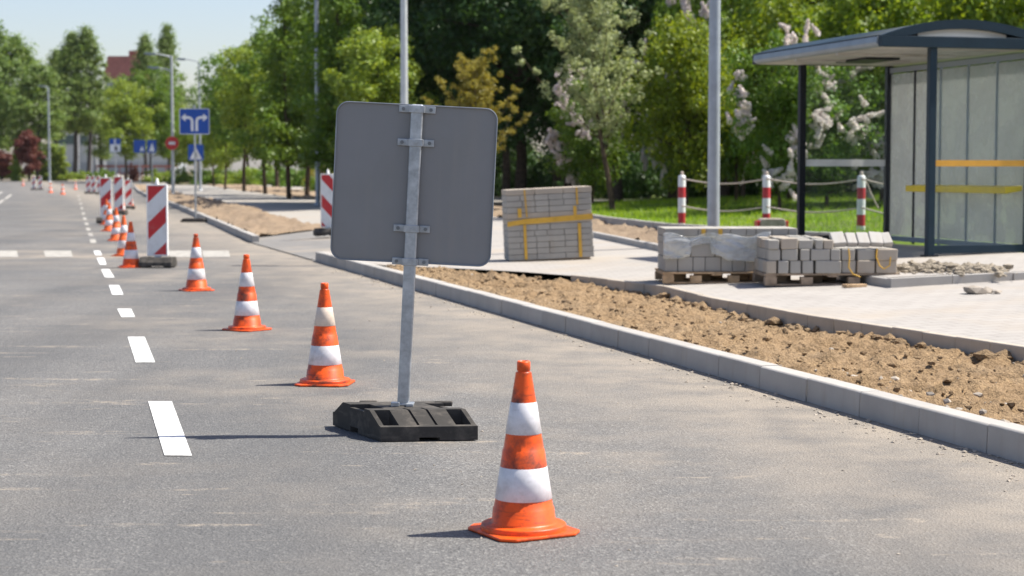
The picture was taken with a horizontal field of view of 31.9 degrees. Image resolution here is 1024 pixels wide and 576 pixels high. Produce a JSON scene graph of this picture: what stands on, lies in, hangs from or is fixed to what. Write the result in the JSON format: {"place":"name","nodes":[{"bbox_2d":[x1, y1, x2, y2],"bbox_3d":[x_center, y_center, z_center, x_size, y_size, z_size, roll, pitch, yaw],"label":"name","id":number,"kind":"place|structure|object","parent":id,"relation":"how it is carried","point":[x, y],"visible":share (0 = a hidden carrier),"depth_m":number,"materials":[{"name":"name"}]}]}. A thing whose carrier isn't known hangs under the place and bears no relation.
{"place":"outdoors","nodes":[
{"label":"outdoors","id":0,"kind":"place"},
{"bbox_2d":[0,175,207,180],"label":"sand verge","id":1,"kind":"structure","parent":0,"point":[24,179],"depth_m":248.92,"materials":[{"name":"beige sand"}]},
{"bbox_2d":[0,20,25,150],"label":"poplar tree","id":2,"kind":"object","parent":1,"relation":"on","point":[6,99],"visible":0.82,"depth_m":248.13,"materials":[{"name":"green plant"}]},
{"bbox_2d":[0,30,45,176],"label":"poplar tree","id":3,"kind":"object","parent":1,"relation":"on","point":[22,52],"visible":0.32,"depth_m":252.54,"materials":[{"name":"green plant"}]},
{"bbox_2d":[2,58,79,179],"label":"poplar tree","id":4,"kind":"object","parent":1,"relation":"on","point":[30,82],"visible":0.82,"depth_m":242.97,"materials":[{"name":"green plant"}]},
{"bbox_2d":[42,47,69,173],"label":"poplar tree","id":5,"kind":"object","parent":1,"relation":"on","point":[52,59],"visible":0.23,"depth_m":265.66,"materials":[{"name":"green plant"}]},
{"bbox_2d":[52,146,73,180],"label":"golden conifer","id":6,"kind":"object","parent":1,"relation":"on","point":[63,175],"visible":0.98,"depth_m":235.08,"materials":[{"name":"green plant"}]},
{"bbox_2d":[46,29,94,177],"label":"poplar tree","id":7,"kind":"object","parent":1,"relation":"on","point":[67,46],"visible":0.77,"depth_m":259.46,"materials":[{"name":"green plant"}]},
{"bbox_2d":[63,23,113,171],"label":"poplar tree","id":8,"kind":"object","parent":1,"relation":"on","point":[86,51],"visible":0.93,"depth_m":259.73,"materials":[{"name":"green plant"}]},
{"bbox_2d":[82,85,113,171],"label":"poplar tree","id":9,"kind":"object","parent":1,"relation":"on","point":[101,153],"visible":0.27,"depth_m":273.45,"materials":[{"name":"green plant"}]},
{"bbox_2d":[127,30,162,175],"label":"poplar tree","id":10,"kind":"object","parent":1,"relation":"on","point":[142,61],"visible":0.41,"depth_m":282.75,"materials":[{"name":"green plant"}]},
{"bbox_2d":[154,22,187,172],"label":"poplar tree","id":11,"kind":"object","parent":1,"relation":"on","point":[166,44],"visible":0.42,"depth_m":287.48,"materials":[{"name":"green plant"}]},
{"bbox_2d":[135,184,323,235],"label":"dirt bed","id":12,"kind":"object","parent":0,"point":[256,221],"visible":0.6,"depth_m":52.27,"materials":[{"name":"soil"}]},
{"bbox_2d":[144,52,174,192],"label":"street lamp","id":13,"kind":"object","parent":12,"relation":"on","point":[172,128],"visible":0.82,"depth_m":111.45,"materials":[{"name":"metal"}]},
{"bbox_2d":[239,231,330,258],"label":"driveway","id":14,"kind":"structure","parent":0,"point":[307,244],"depth_m":37.92,"materials":[{"name":"grey concrete"}]},
{"bbox_2d":[313,169,333,235],"bbox_3d":[-4.015,-1.862,39.124,0.540,1.460,0.400,2,4,24],"label":"warning board","id":15,"kind":"object","parent":14,"relation":"on","point":[326,185],"visible":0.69,"depth_m":39.10,"materials":[{"name":"white paint"}]},
{"bbox_2d":[0,0,640,171],"label":"sky","id":16,"kind":"structure","parent":0,"point":[202,27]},
{"bbox_2d":[168,185,503,223],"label":"path","id":17,"kind":"structure","parent":0,"point":[303,210],"depth_m":84.46,"materials":[{"name":"grey concrete"}]},
{"bbox_2d":[201,99,242,189],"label":"street tree","id":18,"kind":"object","parent":17,"relation":"on","point":[225,158],"visible":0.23,"depth_m":139.43,"materials":[{"name":"green plant"}]},
{"bbox_2d":[194,40,270,190],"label":"street tree","id":19,"kind":"object","parent":17,"relation":"on","point":[217,125],"visible":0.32,"depth_m":126.47,"materials":[{"name":"green plant"}]},
{"bbox_2d":[211,31,295,193],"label":"street tree","id":20,"kind":"object","parent":17,"relation":"on","point":[241,91],"visible":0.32,"depth_m":110.73,"materials":[{"name":"green plant"}]},
{"bbox_2d":[229,0,326,198],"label":"street tree","id":21,"kind":"object","parent":17,"relation":"on","point":[277,132],"visible":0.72,"depth_m":90.95,"materials":[{"name":"green plant"}]},
{"bbox_2d":[314,0,320,204],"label":"street lamp","id":22,"kind":"object","parent":17,"relation":"on","point":[317,174],"visible":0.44,"depth_m":73.56,"materials":[{"name":"metal"}]},
{"bbox_2d":[291,0,378,173],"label":"street tree","id":23,"kind":"object","parent":17,"relation":"on","point":[323,123],"visible":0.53,"depth_m":69.15,"materials":[{"name":"green plant"}]},
{"bbox_2d":[322,22,442,154],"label":"street tree","id":24,"kind":"object","parent":17,"relation":"on","point":[363,83],"visible":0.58,"depth_m":65.02,"materials":[{"name":"green plant"}]},
{"bbox_2d":[420,45,530,151],"bbox_3d":[-0.954,-4.478,51.879,3.228,5.044,2.489,1,4,19],"label":"young tree","id":25,"kind":"object","parent":17,"relation":"on","point":[473,73],"visible":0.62,"depth_m":51.51,"materials":[{"name":"yellow plant"}]},
{"bbox_2d":[207,184,606,216],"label":"tree bed","id":26,"kind":"object","parent":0,"point":[497,208],"visible":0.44,"depth_m":122.35,"materials":[{"name":"soil"}]},
{"bbox_2d":[187,118,229,185],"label":"street tree","id":27,"kind":"object","parent":26,"relation":"on","point":[207,164],"visible":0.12,"depth_m":169.47,"materials":[{"name":"green plant"}]},
{"bbox_2d":[247,3,313,194],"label":"street tree","id":28,"kind":"object","parent":26,"relation":"on","point":[260,38],"visible":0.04,"depth_m":102.48,"materials":[{"name":"green plant"}]},
{"bbox_2d":[277,0,431,165],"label":"broadleaf tree","id":29,"kind":"object","parent":26,"relation":"on","point":[302,28],"visible":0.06,"depth_m":78.68,"materials":[{"name":"green plant"}]},
{"bbox_2d":[309,0,498,106],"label":"broadleaf tree","id":30,"kind":"object","parent":26,"relation":"on","point":[368,6],"visible":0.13,"depth_m":72.54,"materials":[{"name":"green plant"}]},
{"bbox_2d":[362,0,547,138],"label":"broadleaf tree","id":31,"kind":"object","parent":26,"relation":"on","point":[381,19],"visible":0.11,"depth_m":71.04,"materials":[{"name":"green plant"}]},
{"bbox_2d":[408,0,636,188],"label":"broadleaf tree","id":32,"kind":"object","parent":26,"relation":"on","point":[466,15],"visible":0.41,"depth_m":68.23,"materials":[{"name":"green plant"}]},
{"bbox_2d":[512,0,662,211],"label":"young tree","id":33,"kind":"object","parent":26,"relation":"on","point":[595,59],"visible":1,"depth_m":48.03,"materials":[{"name":"green plant"}]},
{"bbox_2d":[593,214,844,234],"bbox_3d":[2.234,-1.814,46.158,1.191,0.332,33.712,-1,4,-9],"label":"edging","id":34,"kind":"object","parent":26,"relation":"on","point":[629,222],"visible":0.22,"depth_m":39.04,"materials":[{"name":"concrete"}]},
{"bbox_2d":[259,185,660,202],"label":"footpath","id":35,"kind":"structure","parent":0,"point":[497,199],"depth_m":85.01,"materials":[{"name":"grey concrete"}]},
{"bbox_2d":[426,0,550,198],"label":"broadleaf tree","id":36,"kind":"object","parent":35,"relation":"on","point":[506,173],"depth_m":91.75,"materials":[{"name":"green plant"}]},
{"bbox_2d":[482,0,698,200],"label":"broadleaf tree","id":37,"kind":"object","parent":35,"relation":"on","point":[642,25],"visible":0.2,"depth_m":64.03,"materials":[{"name":"green plant"}]},
{"bbox_2d":[0,181,1023,575],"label":"road","id":38,"kind":"structure","parent":0,"point":[276,473],"depth_m":10.00,"materials":[{"name":"grey asphalt"}]},
{"bbox_2d":[96,174,111,223],"bbox_3d":[-12.315,-2.705,54.338,0.551,1.489,0.408,0,4,-6],"label":"warning board","id":39,"kind":"object","parent":38,"relation":"on","point":[105,188],"visible":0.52,"depth_m":54.30,"materials":[{"name":"paint"}]},
{"bbox_2d":[0,192,229,256],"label":"road markings","id":40,"kind":"object","parent":38,"relation":"on","point":[171,253],"visible":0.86,"depth_m":34.28,"materials":[{"name":"paint"}]},
{"bbox_2d":[111,216,127,255],"bbox_3d":[-7.223,-0.971,33.349,0.400,0.748,0.400,1,4,21],"label":"traffic cone","id":41,"kind":"object","parent":38,"relation":"on","point":[122,239],"visible":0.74,"depth_m":33.27,"materials":[{"name":"orange plastic"}]},
{"bbox_2d":[112,174,127,214],"bbox_3d":[-14.206,-3.381,64.735,0.551,1.489,0.408,0,4,4],"label":"warning board","id":42,"kind":"object","parent":38,"relation":"on","point":[118,193],"visible":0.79,"depth_m":64.70,"materials":[{"name":"paint"}]},
{"bbox_2d":[118,222,140,267],"bbox_3d":[-6.241,-0.711,29.344,0.400,0.748,0.400,-1,4,-19],"label":"traffic cone","id":43,"kind":"object","parent":38,"relation":"on","point":[131,258],"visible":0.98,"depth_m":29.27,"materials":[{"name":"orange plastic"}]},
{"bbox_2d":[94,251,191,454],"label":"road markings","id":44,"kind":"object","parent":38,"relation":"on","point":[172,438],"visible":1,"depth_m":11.66,"materials":[{"name":"paint"}]},
{"bbox_2d":[139,178,176,267],"bbox_3d":[-5.800,-1.064,29.321,0.540,1.460,0.400,0,4,3],"label":"warning board","id":45,"kind":"object","parent":38,"relation":"on","point":[157,219],"visible":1,"depth_m":29.28,"materials":[{"name":"white paint"}]},
{"bbox_2d":[180,218,206,221],"bbox_3d":[-9.878,-2.113,55.759,0.800,0.116,0.440,0,4,0],"label":"sign base","id":46,"kind":"object","parent":38,"relation":"on","point":[194,220],"visible":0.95,"depth_m":55.54,"materials":[{"name":"rubber"}]},
{"bbox_2d":[179,105,209,217],"bbox_3d":[-9.838,-3.862,55.635,0.930,3.630,0.086,0,4,0],"label":"lane sign","id":47,"kind":"object","parent":46,"relation":"on","point":[194,120],"visible":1,"depth_m":55.52,"materials":[{"name":"metal"}]},
{"bbox_2d":[178,234,213,291],"bbox_3d":[-4.170,-0.341,23.660,0.400,0.748,0.400,-2,4,-29],"label":"traffic cone","id":48,"kind":"object","parent":38,"relation":"on","point":[196,278],"visible":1,"depth_m":23.58,"materials":[{"name":"orange plastic"}]},
{"bbox_2d":[222,254,271,331],"bbox_3d":[-2.632,0.041,17.775,0.400,0.748,0.400,3,5,41],"label":"traffic cone","id":49,"kind":"object","parent":38,"relation":"on","point":[246,316],"visible":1,"depth_m":17.70,"materials":[{"name":"orange plastic"}]},
{"bbox_2d":[294,283,354,386],"bbox_3d":[-1.384,0.336,13.245,0.400,0.748,0.400,0,4,6],"label":"traffic cone","id":50,"kind":"object","parent":38,"relation":"on","point":[324,368],"visible":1,"depth_m":13.17,"materials":[{"name":"orange plastic"}]},
{"bbox_2d":[333,400,477,440],"bbox_3d":[-0.653,0.773,10.763,0.667,0.188,0.867,-1,4,-18],"label":"sign base","id":51,"kind":"object","parent":38,"relation":"on","point":[398,421],"visible":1,"depth_m":10.54,"materials":[{"name":"rubber"}]},
{"bbox_2d":[330,101,497,403],"bbox_3d":[-0.586,-0.190,10.699,1.002,1.845,0.082,0,4,0],"label":"road sign","id":52,"kind":"object","parent":51,"relation":"on","point":[413,186],"visible":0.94,"depth_m":10.70,"materials":[{"name":"metal"}]},
{"bbox_2d":[468,360,579,542],"bbox_3d":[0.050,0.690,7.800,0.400,0.748,0.400,-2,4,-29],"label":"traffic cone","id":53,"kind":"object","parent":38,"relation":"on","point":[523,509],"visible":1,"depth_m":7.72,"materials":[{"name":"orange plastic"}]},
{"bbox_2d":[33,172,1023,280],"bbox_3d":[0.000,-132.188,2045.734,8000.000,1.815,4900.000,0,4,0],"label":"ground","id":54,"kind":"structure","parent":0,"point":[547,276],"depth_m":29.42,"materials":[{"name":"brown soil"}]},
{"bbox_2d":[11,129,46,180],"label":"purple bush","id":55,"kind":"object","parent":54,"relation":"on","point":[25,143],"visible":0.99,"depth_m":233.65,"materials":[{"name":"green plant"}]},
{"bbox_2d":[52,131,185,174],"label":"pavilion","id":56,"kind":"structure","parent":54,"relation":"on","point":[68,140],"depth_m":329.10,"materials":[{"name":"white paint"}]},
{"bbox_2d":[104,51,149,104],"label":"tower block","id":57,"kind":"structure","parent":54,"relation":"on","point":[116,66],"depth_m":347.56,"materials":[{"name":"red brick"}]},
{"bbox_2d":[95,78,165,179],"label":"street tree","id":58,"kind":"object","parent":54,"relation":"on","point":[131,123],"visible":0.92,"depth_m":219.89,"materials":[{"name":"green plant"}]},
{"bbox_2d":[108,64,184,175],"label":"street tree","id":59,"kind":"object","parent":54,"relation":"on","point":[162,120],"visible":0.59,"depth_m":225.74,"materials":[{"name":"green plant"}]},
{"bbox_2d":[159,166,202,183],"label":"hedge","id":60,"kind":"object","parent":54,"relation":"on","point":[184,175],"visible":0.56,"depth_m":213.83,"materials":[{"name":"green plant"}]},
{"bbox_2d":[174,126,209,181],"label":"street tree","id":61,"kind":"object","parent":54,"relation":"on","point":[182,137],"visible":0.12,"depth_m":198.67,"materials":[{"name":"green plant"}]},
{"bbox_2d":[133,182,258,242],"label":"kerb","id":62,"kind":"structure","parent":54,"relation":"on","point":[238,232],"depth_m":50.52,"materials":[{"name":"concrete"}]},
{"bbox_2d":[183,78,228,151],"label":"street tree","id":63,"kind":"object","parent":54,"relation":"on","point":[193,100],"visible":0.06,"depth_m":213.05,"materials":[{"name":"green plant"}]},
{"bbox_2d":[188,167,241,184],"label":"hedge","id":64,"kind":"object","parent":54,"relation":"on","point":[206,179],"visible":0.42,"depth_m":198.41,"materials":[{"name":"green plant"}]},
{"bbox_2d":[214,163,292,184],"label":"hedge","id":65,"kind":"object","parent":54,"relation":"on","point":[250,179],"visible":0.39,"depth_m":183.49,"materials":[{"name":"green plant"}]},
{"bbox_2d":[253,163,314,186],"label":"hedge","id":66,"kind":"object","parent":54,"relation":"on","point":[298,177],"visible":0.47,"depth_m":163.33,"materials":[{"name":"green plant"}]},
{"bbox_2d":[315,252,1023,463],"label":"kerb","id":67,"kind":"structure","parent":54,"relation":"on","point":[999,438],"depth_m":13.02,"materials":[{"name":"concrete"}]},
{"bbox_2d":[571,275,1023,361],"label":"edging","id":68,"kind":"object","parent":54,"relation":"on","point":[913,337],"visible":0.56,"depth_m":17.29,"materials":[{"name":"concrete"}]},
{"bbox_2d":[323,220,882,295],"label":"sidewalk","id":69,"kind":"structure","parent":0,"point":[616,260],"depth_m":25.99,"materials":[{"name":"grey concrete"}]},
{"bbox_2d":[401,0,407,103],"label":"street lamp","id":70,"kind":"object","parent":69,"relation":"on","point":[404,64],"visible":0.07,"depth_m":44.65,"materials":[{"name":"metal"}]},
{"bbox_2d":[501,186,593,261],"bbox_3d":[0.560,-1.014,28.363,1.391,1.198,0.774,0,4,-6],"label":"block stack","id":71,"kind":"object","parent":69,"relation":"on","point":[548,224],"visible":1,"depth_m":28.00,"materials":[{"name":"grey concrete"}]},
{"bbox_2d":[655,268,752,283],"bbox_3d":[2.522,-0.157,22.655,1.340,0.143,0.950,0,4,-1],"label":"pallet","id":72,"kind":"object","parent":69,"relation":"on","point":[698,277],"visible":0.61,"depth_m":22.19,"materials":[{"name":"brown wood"}]},
{"bbox_2d":[657,226,796,271],"bbox_3d":[2.696,-0.497,22.614,1.677,0.534,0.926,0,4,-1],"label":"block pack","id":73,"kind":"object","parent":72,"relation":"on","point":[706,248],"visible":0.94,"depth_m":22.21,"materials":[{"name":"concrete"}]},
{"bbox_2d":[593,231,889,286],"bbox_3d":[2.061,-0.912,34.048,0.601,0.295,26.882,-1,4,-9],"label":"edging","id":74,"kind":"object","parent":69,"relation":"on","point":[875,280],"visible":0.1,"depth_m":30.54,"materials":[{"name":"concrete"}]},
{"bbox_2d":[752,270,899,285],"bbox_3d":[3.800,-0.129,21.759,1.620,0.143,0.860,0,4,-2],"label":"pallet","id":75,"kind":"object","parent":69,"relation":"on","point":[778,279],"visible":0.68,"depth_m":21.35,"materials":[{"name":"brown wood"}]},
{"bbox_2d":[813,260,840,272],"bbox_3d":[3.759,-0.258,21.436,0.305,0.152,0.275,0,4,-2],"label":"paving block","id":76,"kind":"object","parent":75,"relation":"on","point":[830,266],"depth_m":21.30,"materials":[{"name":"concrete"}]},
{"bbox_2d":[591,219,657,242],"bbox_3d":[2.186,-1.271,38.569,2.907,0.289,18.262,-1,4,-12],"label":"soil bed","id":77,"kind":"object","parent":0,"point":[645,233],"visible":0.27,"depth_m":37.31,"materials":[{"name":"brown soil"}]},
{"bbox_2d":[707,0,720,225],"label":"street lamp","id":78,"kind":"object","parent":77,"relation":"on","point":[713,202],"depth_m":30.79,"materials":[{"name":"metal"}]},
{"bbox_2d":[386,264,1023,424],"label":"dirt verge","id":79,"kind":"structure","parent":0,"point":[1011,379],"depth_m":15.17,"materials":[{"name":"soil"}]},
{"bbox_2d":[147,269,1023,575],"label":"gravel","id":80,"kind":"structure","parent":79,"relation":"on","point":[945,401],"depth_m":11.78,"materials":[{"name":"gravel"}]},
{"bbox_2d":[594,188,845,199],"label":"lawn","id":81,"kind":"structure","parent":0,"point":[651,197],"depth_m":91.85,"materials":[{"name":"green plant"}]},
{"bbox_2d":[494,135,552,196],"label":"bush","id":82,"kind":"object","parent":81,"relation":"on","point":[498,175],"visible":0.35,"depth_m":97.98,"materials":[{"name":"green plant"}]},
{"bbox_2d":[498,94,594,186],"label":"broadleaf tree","id":83,"kind":"object","parent":81,"relation":"on","point":[556,179],"visible":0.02,"depth_m":93.35,"materials":[{"name":"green plant"}]},
{"bbox_2d":[510,143,639,196],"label":"bush","id":84,"kind":"object","parent":81,"relation":"on","point":[543,182],"visible":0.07,"depth_m":97.05,"materials":[{"name":"green plant"}]},
{"bbox_2d":[552,137,666,199],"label":"bush","id":85,"kind":"object","parent":81,"relation":"on","point":[631,188],"visible":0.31,"depth_m":82.41,"materials":[{"name":"green plant"}]},
{"bbox_2d":[624,150,707,198],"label":"bush","id":86,"kind":"object","parent":81,"relation":"on","point":[650,181],"visible":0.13,"depth_m":79.78,"materials":[{"name":"green plant"}]},
{"bbox_2d":[608,0,788,196],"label":"broadleaf tree","id":87,"kind":"object","parent":81,"relation":"on","point":[725,190],"depth_m":65.64,"materials":[{"name":"green plant"}]},
{"bbox_2d":[658,158,760,197],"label":"bush","id":88,"kind":"object","parent":81,"relation":"on","point":[696,192],"visible":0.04,"depth_m":75.20,"materials":[{"name":"green plant"}]},
{"bbox_2d":[730,152,852,196],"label":"bush","id":89,"kind":"object","parent":81,"relation":"on","point":[752,188],"visible":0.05,"depth_m":72.36,"materials":[{"name":"green plant"}]},
{"bbox_2d":[591,189,1021,252],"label":"lawn","id":90,"kind":"structure","parent":0,"point":[831,225],"depth_m":43.01,"materials":[{"name":"green plant"}]},
{"bbox_2d":[537,65,637,204],"bbox_3d":[2.504,-4.672,55.759,3.336,4.648,3.286,-2,4,-30],"label":"lilac shrub","id":91,"kind":"object","parent":90,"relation":"on","point":[580,135],"visible":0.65,"depth_m":55.50,"materials":[{"name":"green plant"}]},
{"bbox_2d":[632,0,708,185],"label":"lilac shrub","id":92,"kind":"object","parent":90,"relation":"on","point":[675,7],"visible":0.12,"depth_m":57.38,"materials":[{"name":"green plant"}]},
{"bbox_2d":[612,10,748,205],"bbox_3d":[4.717,-4.864,49.654,3.906,5.660,4.142,0,4,0],"label":"maple tree","id":93,"kind":"object","parent":90,"relation":"on","point":[684,95],"visible":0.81,"depth_m":49.25,"materials":[{"name":"green plant"}]},
{"bbox_2d":[678,171,685,223],"bbox_3d":[3.502,-1.786,36.962,0.156,1.241,0.154,0,4,0],"label":"bollard","id":94,"kind":"object","parent":90,"relation":"on","point":[681,197],"visible":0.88,"depth_m":36.90,"materials":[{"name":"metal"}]},
{"bbox_2d":[682,0,788,200],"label":"lilac shrub","id":95,"kind":"object","parent":90,"relation":"on","point":[730,167],"visible":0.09,"depth_m":53.44,"materials":[{"name":"green plant"}]},
{"bbox_2d":[708,0,788,198],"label":"maple tree","id":96,"kind":"object","parent":90,"relation":"on","point":[742,187],"visible":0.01,"depth_m":57.48,"materials":[{"name":"green plant"}]},
{"bbox_2d":[762,171,770,217],"bbox_3d":[4.963,-1.678,34.965,0.156,1.197,0.154,0,4,0],"label":"bollard","id":97,"kind":"object","parent":90,"relation":"on","point":[766,197],"visible":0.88,"depth_m":34.90,"materials":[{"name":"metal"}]},
{"bbox_2d":[720,0,844,200],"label":"maple tree","id":98,"kind":"object","parent":90,"relation":"on","point":[776,12],"visible":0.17,"depth_m":51.42,"materials":[{"name":"green plant"}]},
{"bbox_2d":[720,19,848,210],"bbox_3d":[6.592,-4.103,43.873,3.140,4.880,3.093,0,4,0],"label":"lilac shrub","id":99,"kind":"object","parent":90,"relation":"on","point":[781,101],"visible":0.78,"depth_m":43.34,"materials":[{"name":"green plant"}]},
{"bbox_2d":[754,66,884,207],"bbox_3d":[7.857,-4.011,44.871,3.673,4.416,3.728,1,4,10],"label":"lilac shrub","id":100,"kind":"object","parent":90,"relation":"on","point":[861,105],"visible":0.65,"depth_m":44.30,"materials":[{"name":"green plant"}]},
{"bbox_2d":[857,171,865,230],"bbox_3d":[6.423,-1.565,32.968,0.156,1.162,0.154,0,4,0],"label":"bollard","id":101,"kind":"object","parent":90,"relation":"on","point":[861,189],"visible":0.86,"depth_m":32.91,"materials":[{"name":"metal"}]},
{"bbox_2d":[789,0,965,201],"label":"maple tree","id":102,"kind":"object","parent":90,"relation":"on","point":[873,15],"visible":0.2,"depth_m":46.73,"materials":[{"name":"green plant"}]},
{"bbox_2d":[888,0,1023,68],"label":"maple tree","id":103,"kind":"object","parent":90,"relation":"on","point":[998,11],"visible":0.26,"depth_m":44.82,"materials":[{"name":"green plant"}]},
{"bbox_2d":[712,280,1023,344],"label":"sidewalk","id":104,"kind":"structure","parent":0,"point":[953,309],"depth_m":18.30,"materials":[{"name":"grey concrete"}]},
{"bbox_2d":[886,272,1023,287],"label":"edging","id":105,"kind":"object","parent":104,"relation":"on","point":[898,282],"visible":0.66,"depth_m":20.92,"materials":[{"name":"concrete"}]},
{"bbox_2d":[896,258,1017,277],"bbox_3d":[5.312,-0.246,21.919,1.530,0.220,2.218,0,4,0],"label":"rubble","id":106,"kind":"object","parent":104,"relation":"on","point":[930,265],"visible":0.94,"depth_m":21.63,"materials":[{"name":"grey stone"}]},
{"bbox_2d":[846,244,1023,276],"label":"platform","id":107,"kind":"structure","parent":0,"point":[906,253],"depth_m":24.21,"materials":[{"name":"grey concrete"}]},
{"bbox_2d":[752,19,1023,256],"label":"bus shelter","id":108,"kind":"object","parent":107,"relation":"on","point":[952,162],"visible":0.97,"depth_m":26.42,"materials":[{"name":"blue paint"}]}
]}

